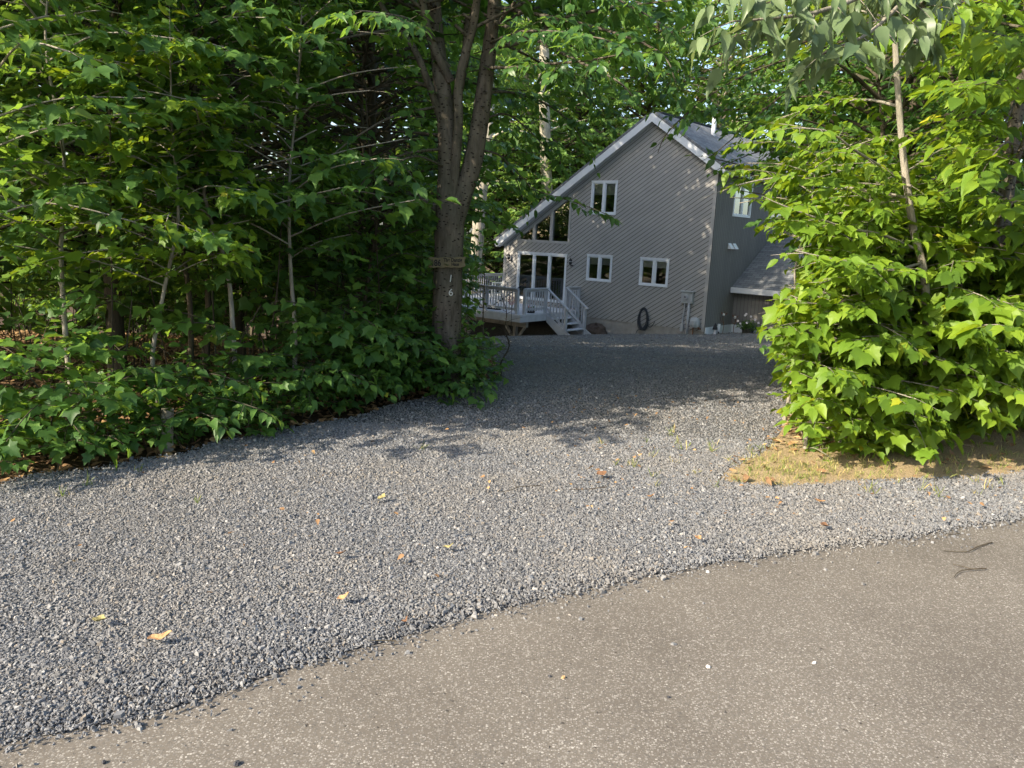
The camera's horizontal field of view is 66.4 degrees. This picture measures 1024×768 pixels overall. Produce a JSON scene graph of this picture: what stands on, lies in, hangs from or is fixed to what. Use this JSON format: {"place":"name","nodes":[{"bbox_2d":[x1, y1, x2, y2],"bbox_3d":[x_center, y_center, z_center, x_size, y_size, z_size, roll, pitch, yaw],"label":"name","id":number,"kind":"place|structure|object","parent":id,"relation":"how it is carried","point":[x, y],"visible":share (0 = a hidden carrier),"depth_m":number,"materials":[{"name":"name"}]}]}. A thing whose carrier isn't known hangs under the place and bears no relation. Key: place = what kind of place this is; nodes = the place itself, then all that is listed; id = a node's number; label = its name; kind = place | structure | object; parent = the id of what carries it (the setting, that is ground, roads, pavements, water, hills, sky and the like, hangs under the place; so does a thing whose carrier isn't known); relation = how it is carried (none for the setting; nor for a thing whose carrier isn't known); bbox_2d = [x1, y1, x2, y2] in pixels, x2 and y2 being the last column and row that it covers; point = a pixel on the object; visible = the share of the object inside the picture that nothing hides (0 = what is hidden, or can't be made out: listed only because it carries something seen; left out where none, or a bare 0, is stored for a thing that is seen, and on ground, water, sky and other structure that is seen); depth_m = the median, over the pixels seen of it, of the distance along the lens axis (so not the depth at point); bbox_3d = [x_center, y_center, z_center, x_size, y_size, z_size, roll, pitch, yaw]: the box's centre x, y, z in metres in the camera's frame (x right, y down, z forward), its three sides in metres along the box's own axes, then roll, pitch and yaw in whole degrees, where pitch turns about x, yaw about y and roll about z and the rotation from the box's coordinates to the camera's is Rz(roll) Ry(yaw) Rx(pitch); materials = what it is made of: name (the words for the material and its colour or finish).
{"place":"outdoors","nodes":[
{"label":"outdoors","id":0,"kind":"place"},
{"bbox_2d":[0,236,988,485],"bbox_3d":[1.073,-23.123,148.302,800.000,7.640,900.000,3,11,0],"label":"forest floor","id":1,"kind":"structure","parent":0,"point":[107,457],"depth_m":6.43,"materials":[{"name":"brown soil"}]},
{"bbox_2d":[0,169,75,330],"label":"woodland tree","id":2,"kind":"object","parent":1,"relation":"on","point":[27,309],"visible":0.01,"depth_m":28.64,"materials":[{"name":"green plant"}]},
{"bbox_2d":[0,0,177,331],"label":"roadside tree","id":3,"kind":"object","parent":1,"relation":"on","point":[6,306],"visible":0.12,"depth_m":8.53,"materials":[{"name":"green plant"}]},
{"bbox_2d":[0,301,189,470],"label":"shrub","id":4,"kind":"object","parent":1,"relation":"on","point":[13,363],"visible":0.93,"depth_m":4.92,"materials":[{"name":"green plant"}]},
{"bbox_2d":[0,0,192,301],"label":"maple tree","id":5,"kind":"object","parent":1,"relation":"on","point":[7,265],"visible":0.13,"depth_m":6.57,"materials":[{"name":"green plant"}]},
{"bbox_2d":[0,0,216,253],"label":"maple sapling","id":6,"kind":"object","parent":1,"relation":"on","point":[59,132],"visible":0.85,"depth_m":4.82,"materials":[{"name":"green plant"}]},
{"bbox_2d":[0,0,258,418],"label":"maple sapling","id":7,"kind":"object","parent":1,"relation":"on","point":[51,113],"visible":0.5,"depth_m":5.39,"materials":[{"name":"green plant"}]},
{"bbox_2d":[0,0,278,352],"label":"maple tree","id":8,"kind":"object","parent":1,"relation":"on","point":[82,246],"visible":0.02,"depth_m":8.77,"materials":[{"name":"green plant"}]},
{"bbox_2d":[0,0,305,417],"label":"maple sapling","id":9,"kind":"object","parent":1,"relation":"on","point":[121,153],"visible":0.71,"depth_m":5.36,"materials":[{"name":"green plant"}]},
{"bbox_2d":[19,322,296,442],"bbox_3d":[-2.401,-0.004,5.731,1.732,0.884,1.595,3,11,0],"label":"shrub","id":10,"kind":"object","parent":1,"relation":"on","point":[242,386],"visible":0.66,"depth_m":5.42,"materials":[{"name":"green plant"}]},
{"bbox_2d":[160,407,173,451],"bbox_3d":[-2.402,0.365,5.439,0.107,0.405,0.098,3,11,0],"label":"tree stump","id":11,"kind":"object","parent":1,"relation":"on","point":[167,413],"visible":0.34,"depth_m":5.41,"materials":[{"name":"grey wood"}]},
{"bbox_2d":[5,3,358,334],"bbox_3d":[-7.530,-7.216,15.768,8.958,12.711,8.360,3,11,0],"label":"slope tree","id":12,"kind":"object","parent":1,"relation":"on","point":[26,37],"depth_m":15.71,"materials":[{"name":"green plant"}]},
{"bbox_2d":[0,0,367,381],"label":"maple tree","id":13,"kind":"object","parent":1,"relation":"on","point":[118,325],"visible":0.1,"depth_m":7.32,"materials":[{"name":"green plant"}]},
{"bbox_2d":[0,0,375,383],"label":"beech sapling","id":14,"kind":"object","parent":1,"relation":"on","point":[152,12],"visible":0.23,"depth_m":6.69,"materials":[{"name":"green plant"}]},
{"bbox_2d":[0,0,378,402],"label":"maple sapling","id":15,"kind":"object","parent":1,"relation":"on","point":[239,9],"visible":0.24,"depth_m":5.74,"materials":[{"name":"green plant"}]},
{"bbox_2d":[19,0,388,418],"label":"maple sapling","id":16,"kind":"object","parent":1,"relation":"on","point":[299,199],"visible":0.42,"depth_m":5.74,"materials":[{"name":"green plant"}]},
{"bbox_2d":[0,0,429,336],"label":"slope tree","id":17,"kind":"object","parent":1,"relation":"on","point":[394,47],"depth_m":13.81,"materials":[{"name":"green plant"}]},
{"bbox_2d":[29,0,414,342],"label":"maple tree","id":18,"kind":"object","parent":1,"relation":"on","point":[377,82],"visible":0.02,"depth_m":11.82,"materials":[{"name":"green plant"}]},
{"bbox_2d":[5,0,483,366],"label":"birch tree","id":19,"kind":"object","parent":1,"relation":"on","point":[239,324],"visible":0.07,"depth_m":8.29,"materials":[{"name":"green plant"}]},
{"bbox_2d":[0,343,489,474],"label":"ground cover","id":20,"kind":"object","parent":1,"relation":"on","point":[98,439],"visible":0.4,"depth_m":5.49,"materials":[{"name":"green plant"}]},
{"bbox_2d":[0,59,498,434],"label":"undergrowth","id":21,"kind":"object","parent":1,"relation":"on","point":[133,302],"visible":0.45,"depth_m":6.89,"materials":[{"name":"green plant"}]},
{"bbox_2d":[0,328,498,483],"bbox_3d":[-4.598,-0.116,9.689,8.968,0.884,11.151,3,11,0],"label":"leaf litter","id":22,"kind":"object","parent":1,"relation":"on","point":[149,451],"visible":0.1,"depth_m":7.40,"materials":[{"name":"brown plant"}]},
{"bbox_2d":[97,0,461,413],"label":"maple sapling","id":23,"kind":"object","parent":1,"relation":"on","point":[354,161],"visible":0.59,"depth_m":6.16,"materials":[{"name":"green plant"}]},
{"bbox_2d":[206,25,353,335],"bbox_3d":[-7.779,-9.675,22.538,10.351,16.932,10.787,3,11,0],"label":"slope tree","id":24,"kind":"object","parent":1,"relation":"on","point":[267,172],"depth_m":23.11,"materials":[{"name":"green plant"}]},
{"bbox_2d":[191,315,401,424],"bbox_3d":[-1.784,-0.145,6.502,1.727,0.928,1.481,3,11,0],"label":"shrub","id":25,"kind":"object","parent":1,"relation":"on","point":[330,380],"visible":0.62,"depth_m":6.25,"materials":[{"name":"green plant"}]},
{"bbox_2d":[112,0,512,352],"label":"maple tree","id":26,"kind":"object","parent":1,"relation":"on","point":[495,97],"visible":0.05,"depth_m":9.85,"materials":[{"name":"green plant"}]},
{"bbox_2d":[207,28,472,233],"bbox_3d":[-5.960,-10.111,23.683,10.088,17.773,10.433,3,11,0],"label":"slope tree","id":27,"kind":"object","parent":1,"relation":"on","point":[435,128],"visible":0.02,"depth_m":24.21,"materials":[{"name":"green plant"}]},
{"bbox_2d":[253,277,432,404],"bbox_3d":[-1.509,-0.357,6.908,1.562,1.218,1.595,3,11,0],"label":"shrub","id":28,"kind":"object","parent":1,"relation":"on","point":[371,329],"visible":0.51,"depth_m":6.58,"materials":[{"name":"green plant"}]},
{"bbox_2d":[215,1,473,281],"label":"slope tree","id":29,"kind":"object","parent":1,"relation":"on","point":[330,119],"visible":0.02,"depth_m":18.05,"materials":[{"name":"green plant"}]},
{"bbox_2d":[191,0,518,296],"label":"maple sapling","id":30,"kind":"object","parent":1,"relation":"on","point":[340,60],"visible":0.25,"depth_m":8.11,"materials":[{"name":"green plant"}]},
{"bbox_2d":[218,44,535,366],"bbox_3d":[-1.478,-1.558,7.712,2.938,3.318,2.641,-6,14,-39],"label":"maple sapling","id":31,"kind":"object","parent":1,"relation":"on","point":[410,276],"visible":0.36,"depth_m":7.62,"materials":[{"name":"green plant"}]},
{"bbox_2d":[302,290,457,402],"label":"shrub","id":32,"kind":"object","parent":1,"relation":"on","point":[399,344],"visible":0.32,"depth_m":6.96,"materials":[{"name":"green plant"}]},
{"bbox_2d":[254,1,508,311],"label":"maple tree","id":33,"kind":"object","parent":1,"relation":"on","point":[380,115],"visible":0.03,"depth_m":13.21,"materials":[{"name":"green plant"}]},
{"bbox_2d":[255,11,519,256],"bbox_3d":[-5.049,-8.742,26.284,10.584,14.658,9.796,3,11,0],"label":"slope tree","id":34,"kind":"object","parent":1,"relation":"on","point":[468,98],"visible":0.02,"depth_m":25.72,"materials":[{"name":"green plant"}]},
{"bbox_2d":[241,0,547,315],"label":"birch tree","id":35,"kind":"object","parent":1,"relation":"on","point":[371,79],"visible":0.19,"depth_m":9.49,"materials":[{"name":"green plant"}]},
{"bbox_2d":[240,4,551,224],"bbox_3d":[-4.258,-10.127,21.671,11.010,18.034,11.278,3,11,0],"label":"slope tree","id":36,"kind":"object","parent":1,"relation":"on","point":[513,132],"visible":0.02,"depth_m":22.16,"materials":[{"name":"green plant"}]},
{"bbox_2d":[245,1,548,296],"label":"slope tree","id":37,"kind":"object","parent":1,"relation":"on","point":[490,146],"visible":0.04,"depth_m":17.30,"materials":[{"name":"green plant"}]},
{"bbox_2d":[333,285,490,382],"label":"shrub","id":38,"kind":"object","parent":1,"relation":"on","point":[422,315],"visible":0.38,"depth_m":7.35,"materials":[{"name":"green plant"}]},
{"bbox_2d":[381,329,513,409],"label":"leafy shrub","id":39,"kind":"object","parent":1,"relation":"on","point":[462,386],"visible":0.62,"depth_m":7.37,"materials":[{"name":"green plant"}]},
{"bbox_2d":[399,229,510,391],"bbox_3d":[-0.631,-0.799,8.214,1.119,1.726,1.593,-5,13,-35],"label":"leafy shrub","id":40,"kind":"object","parent":1,"relation":"on","point":[471,265],"visible":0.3,"depth_m":8.06,"materials":[{"name":"green plant"}]},
{"bbox_2d":[376,0,565,291],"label":"woodland tree","id":41,"kind":"object","parent":1,"relation":"on","point":[520,111],"visible":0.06,"depth_m":43.86,"materials":[{"name":"green plant"}]},
{"bbox_2d":[249,0,720,393],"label":"forked tree","id":42,"kind":"object","parent":1,"relation":"on","point":[454,180],"visible":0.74,"depth_m":7.36,"materials":[{"name":"green plant"}]},
{"bbox_2d":[428,257,465,267],"bbox_3d":[-0.632,-1.182,7.591,0.365,0.107,0.027,-1,11,-5],"label":"number board","id":43,"kind":"object","parent":42,"relation":"attached to","point":[458,262],"visible":1,"depth_m":7.58,"materials":[{"name":"brown wood"}]},
{"bbox_2d":[462,294,521,374],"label":"leafy shrub","id":44,"kind":"object","parent":1,"relation":"on","point":[507,351],"visible":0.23,"depth_m":8.98,"materials":[{"name":"green plant"}]},
{"bbox_2d":[463,69,541,292],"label":"pale trunked tree","id":45,"kind":"object","parent":1,"relation":"on","point":[480,225],"visible":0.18,"depth_m":39.93,"materials":[{"name":"green plant"}]},
{"bbox_2d":[460,131,587,292],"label":"woodland tree","id":46,"kind":"object","parent":1,"relation":"on","point":[495,253],"visible":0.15,"depth_m":43.88,"materials":[{"name":"green plant"}]},
{"bbox_2d":[461,273,590,336],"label":"deck","id":47,"kind":"structure","parent":1,"relation":"on","point":[544,319],"depth_m":32.02,"materials":[{"name":"grey paint"}]},
{"bbox_2d":[463,1,595,281],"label":"woodland tree","id":48,"kind":"object","parent":1,"relation":"on","point":[522,93],"visible":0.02,"depth_m":59.67,"materials":[{"name":"green plant"}]},
{"bbox_2d":[464,3,617,278],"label":"woodland tree","id":49,"kind":"object","parent":1,"relation":"on","point":[537,121],"visible":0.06,"depth_m":45.83,"materials":[{"name":"green plant"}]},
{"bbox_2d":[496,18,603,199],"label":"pale trunked tree","id":50,"kind":"object","parent":1,"relation":"on","point":[545,130],"visible":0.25,"depth_m":42.88,"materials":[{"name":"grey plant"}]},
{"bbox_2d":[486,128,614,292],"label":"woodland tree","id":51,"kind":"object","parent":1,"relation":"on","point":[571,144],"visible":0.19,"depth_m":44.07,"materials":[{"name":"green plant"}]},
{"bbox_2d":[529,115,636,208],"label":"woodland tree","id":52,"kind":"object","parent":1,"relation":"on","point":[604,132],"visible":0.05,"depth_m":46.35,"materials":[{"name":"green plant"}]},
{"bbox_2d":[498,4,676,199],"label":"woodland tree","id":53,"kind":"object","parent":1,"relation":"on","point":[579,112],"visible":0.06,"depth_m":49.29,"materials":[{"name":"green plant"}]},
{"bbox_2d":[586,323,606,334],"bbox_3d":[3.521,-2.063,32.714,1.397,1.030,0.864,12,14,39],"label":"boulder","id":54,"kind":"object","parent":1,"relation":"on","point":[595,328],"visible":0.43,"depth_m":32.32,"materials":[{"name":"grey stone"}]},
{"bbox_2d":[557,8,685,166],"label":"woodland tree","id":55,"kind":"object","parent":1,"relation":"on","point":[637,88],"depth_m":54.96,"materials":[{"name":"green plant"}]},
{"bbox_2d":[561,2,738,144],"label":"woodland tree","id":56,"kind":"object","parent":1,"relation":"on","point":[670,110],"visible":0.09,"depth_m":52.10,"materials":[{"name":"green plant"}]},
{"bbox_2d":[494,112,828,334],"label":"house","id":57,"kind":"structure","parent":1,"relation":"on","point":[664,244],"depth_m":31.41,"materials":[{"name":"grey wood"}]},
{"bbox_2d":[516,251,567,302],"bbox_3d":[1.299,-4.785,34.903,2.810,2.135,0.105,12,14,39],"label":"sliding door","id":58,"kind":"structure","parent":57,"relation":"in","point":[534,254],"depth_m":34.78,"materials":[{"name":"white plastic"}]},
{"bbox_2d":[518,194,572,243],"bbox_3d":[1.460,-7.296,34.414,2.911,2.140,0.132,12,14,39],"label":"trapezoid window","id":59,"kind":"structure","parent":57,"relation":"in","point":[534,226],"depth_m":34.22,"materials":[{"name":"white glass"}]},
{"bbox_2d":[586,254,612,282],"bbox_3d":[3.680,-4.869,32.851,1.310,1.115,0.133,12,14,39],"label":"window","id":60,"kind":"structure","parent":57,"relation":"in","point":[596,259],"depth_m":32.82,"materials":[{"name":"white plastic"}]},
{"bbox_2d":[590,180,617,214],"bbox_3d":[3.811,-7.693,32.305,1.310,1.375,0.133,12,14,39],"label":"window","id":61,"kind":"structure","parent":57,"relation":"in","point":[601,188],"depth_m":32.25,"materials":[{"name":"white plastic"}]},
{"bbox_2d":[636,307,654,332],"bbox_3d":[5.397,-2.534,31.540,0.796,1.096,0.129,12,14,39],"label":"garden hose","id":62,"kind":"object","parent":57,"relation":"hanging from","point":[644,328],"visible":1,"depth_m":31.60,"materials":[{"name":"rubber"}]},
{"bbox_2d":[638,257,669,287],"bbox_3d":[5.677,-4.460,31.189,1.350,1.125,0.133,12,14,39],"label":"window","id":63,"kind":"structure","parent":57,"relation":"in","point":[646,261],"depth_m":31.16,"materials":[{"name":"white plastic"}]},
{"bbox_2d":[680,290,694,333],"bbox_3d":[6.726,-2.630,30.349,0.540,1.950,0.238,12,14,39],"label":"electric meter","id":64,"kind":"object","parent":57,"relation":"attached to","point":[687,297],"visible":0.98,"depth_m":30.24,"materials":[{"name":"grey paint"}]},
{"bbox_2d":[689,317,700,334],"bbox_3d":[7.031,-2.131,30.135,0.451,0.880,0.370,12,14,39],"label":"gas regulator","id":65,"kind":"object","parent":57,"relation":"attached to","point":[694,322],"visible":0.95,"depth_m":29.97,"materials":[{"name":"grey paint"}]},
{"bbox_2d":[732,181,753,217],"bbox_3d":[9.062,-7.270,30.798,0.133,1.375,1.640,12,14,39],"label":"window","id":66,"kind":"structure","parent":57,"relation":"in","point":[740,214],"depth_m":30.81,"materials":[{"name":"white plastic"}]},
{"bbox_2d":[598,0,799,131],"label":"woodland tree","id":67,"kind":"object","parent":1,"relation":"on","point":[697,98],"visible":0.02,"depth_m":60.76,"materials":[{"name":"green plant"}]},
{"bbox_2d":[640,12,789,150],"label":"woodland tree","id":68,"kind":"object","parent":1,"relation":"on","point":[716,64],"visible":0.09,"depth_m":51.44,"materials":[{"name":"green plant"}]},
{"bbox_2d":[723,7,887,186],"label":"woodland tree","id":69,"kind":"object","parent":1,"relation":"on","point":[784,33],"visible":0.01,"depth_m":48.96,"materials":[{"name":"green plant"}]},
{"bbox_2d":[609,0,1014,184],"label":"shaded tree","id":70,"kind":"object","parent":1,"relation":"on","point":[739,85],"visible":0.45,"depth_m":8.11,"materials":[{"name":"green plant"}]},
{"bbox_2d":[648,0,1023,203],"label":"shaded tree","id":71,"kind":"object","parent":1,"relation":"on","point":[860,88],"visible":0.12,"depth_m":8.96,"materials":[{"name":"green plant"}]},
{"bbox_2d":[700,0,1000,445],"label":"pale sapling","id":72,"kind":"object","parent":1,"relation":"on","point":[830,132],"visible":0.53,"depth_m":5.66,"materials":[{"name":"green plant"}]},
{"bbox_2d":[693,6,1023,204],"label":"shaded tree","id":73,"kind":"object","parent":1,"relation":"on","point":[758,93],"visible":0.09,"depth_m":11.51,"materials":[{"name":"green plant"}]},
{"bbox_2d":[715,34,1023,354],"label":"shaded tree","id":74,"kind":"object","parent":1,"relation":"on","point":[860,78],"visible":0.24,"depth_m":7.82,"materials":[{"name":"green plant"}]},
{"bbox_2d":[776,30,997,212],"bbox_3d":[13.622,-8.215,25.839,9.094,13.639,8.947,3,11,0],"label":"shaded tree","id":75,"kind":"object","parent":1,"relation":"on","point":[782,84],"depth_m":26.61,"materials":[{"name":"green plant"}]},
{"bbox_2d":[760,18,1023,220],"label":"shaded tree","id":76,"kind":"object","parent":1,"relation":"on","point":[782,76],"depth_m":21.89,"materials":[{"name":"green plant"}]},
{"bbox_2d":[787,144,1023,301],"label":"maple bush","id":77,"kind":"object","parent":1,"relation":"on","point":[875,179],"depth_m":7.02,"materials":[{"name":"green plant"}]},
{"bbox_2d":[798,26,1019,245],"bbox_3d":[8.937,-5.571,14.249,6.743,10.539,7.178,8,12,24],"label":"shaded tree","id":78,"kind":"object","parent":1,"relation":"on","point":[982,113],"visible":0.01,"depth_m":14.25,"materials":[{"name":"green plant"}]},
{"bbox_2d":[800,3,1023,215],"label":"shaded tree","id":79,"kind":"object","parent":1,"relation":"on","point":[1021,188],"visible":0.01,"depth_m":17.04,"materials":[{"name":"green plant"}]},
{"bbox_2d":[815,0,1023,292],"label":"leaning tree","id":80,"kind":"object","parent":1,"relation":"on","point":[978,51],"visible":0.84,"depth_m":4.88,"materials":[{"name":"green plant"}]},
{"bbox_2d":[838,0,1023,215],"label":"shaded tree","id":81,"kind":"object","parent":1,"relation":"on","point":[863,116],"visible":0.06,"depth_m":8.20,"materials":[{"name":"green plant"}]},
{"bbox_2d":[844,9,1023,256],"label":"shaded tree","id":82,"kind":"object","parent":1,"relation":"on","point":[1019,184],"depth_m":10.82,"materials":[{"name":"green plant"}]},
{"bbox_2d":[1,0,1021,243],"label":"sky","id":83,"kind":"structure","parent":0,"point":[728,25],"materials":[{"name":"white"}]},
{"bbox_2d":[0,517,1023,767],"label":"asphalt road","id":84,"kind":"structure","parent":0,"point":[914,655],"depth_m":2.84,"materials":[{"name":"grey asphalt"}]},
{"bbox_2d":[0,332,1023,767],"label":"gravel driveway","id":85,"kind":"structure","parent":0,"point":[268,587],"depth_m":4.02,"materials":[{"name":"grey gravel"}]},
{"bbox_2d":[147,630,170,639],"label":"fallen leaf","id":86,"kind":"object","parent":85,"relation":"on","point":[158,636],"visible":1,"depth_m":2.94,"materials":[{"name":"yellow plant"}]},
{"bbox_2d":[10,388,1022,592],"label":"leaf crumbs","id":87,"kind":"object","parent":85,"relation":"on","point":[483,475],"visible":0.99,"depth_m":5.13,"materials":[{"name":"orange plant"}]},
{"bbox_2d":[53,423,1005,502],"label":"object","id":88,"kind":"structure","parent":85,"relation":"on","point":[673,431],"depth_m":5.38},
{"bbox_2d":[735,313,759,333],"bbox_3d":[9.299,-2.314,30.690,0.968,0.976,0.972,12,14,39],"label":"flower basket","id":89,"kind":"object","parent":85,"relation":"on","point":[747,327],"visible":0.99,"depth_m":30.56,"materials":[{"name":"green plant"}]},
{"bbox_2d":[718,365,1023,487],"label":"dirt verge","id":90,"kind":"structure","parent":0,"point":[907,469],"depth_m":5.85,"materials":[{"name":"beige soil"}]},
{"bbox_2d":[687,0,969,113],"bbox_3d":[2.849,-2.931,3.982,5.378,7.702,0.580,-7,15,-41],"label":"aspen tree","id":91,"kind":"object","parent":90,"relation":"on","point":[767,21],"visible":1,"depth_m":2.81,"materials":[{"name":"green plant"}]},
{"bbox_2d":[720,117,965,425],"bbox_3d":[2.680,-0.871,6.763,2.027,2.682,2.090,11,14,38],"label":"maple bush","id":92,"kind":"object","parent":90,"relation":"on","point":[745,170],"visible":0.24,"depth_m":6.43,"materials":[{"name":"green plant"}]},
{"bbox_2d":[761,266,955,463],"bbox_3d":[2.500,-0.173,5.991,1.383,1.578,1.951,3,11,0],"label":"maple bush","id":93,"kind":"object","parent":90,"relation":"on","point":[838,374],"visible":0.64,"depth_m":5.57,"materials":[{"name":"green plant"}]},
{"bbox_2d":[754,127,989,415],"bbox_3d":[3.442,-0.933,7.119,2.446,2.726,2.356,1,11,-11],"label":"maple bush","id":94,"kind":"object","parent":90,"relation":"on","point":[929,183],"visible":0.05,"depth_m":6.92,"materials":[{"name":"green plant"}]},
{"bbox_2d":[729,404,1016,485],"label":"verge leaf litter","id":95,"kind":"object","parent":90,"relation":"on","point":[746,477],"visible":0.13,"depth_m":5.99,"materials":[{"name":"beige plant"}]},
{"bbox_2d":[759,150,994,465],"bbox_3d":[2.708,-0.565,5.984,1.850,2.345,2.226,9,13,31],"label":"maple bush","id":96,"kind":"object","parent":90,"relation":"on","point":[858,204],"visible":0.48,"depth_m":5.63,"materials":[{"name":"green plant"}]},
{"bbox_2d":[762,214,1023,465],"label":"maple bush","id":97,"kind":"object","parent":90,"relation":"on","point":[1006,395],"visible":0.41,"depth_m":5.68,"materials":[{"name":"green plant"}]},
{"bbox_2d":[803,204,1023,445],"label":"maple bush","id":98,"kind":"object","parent":90,"relation":"on","point":[986,231],"visible":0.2,"depth_m":5.95,"materials":[{"name":"green plant"}]},
{"bbox_2d":[846,222,1023,431],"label":"maple bush","id":99,"kind":"object","parent":90,"relation":"on","point":[1014,341],"visible":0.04,"depth_m":6.09,"materials":[{"name":"green plant"}]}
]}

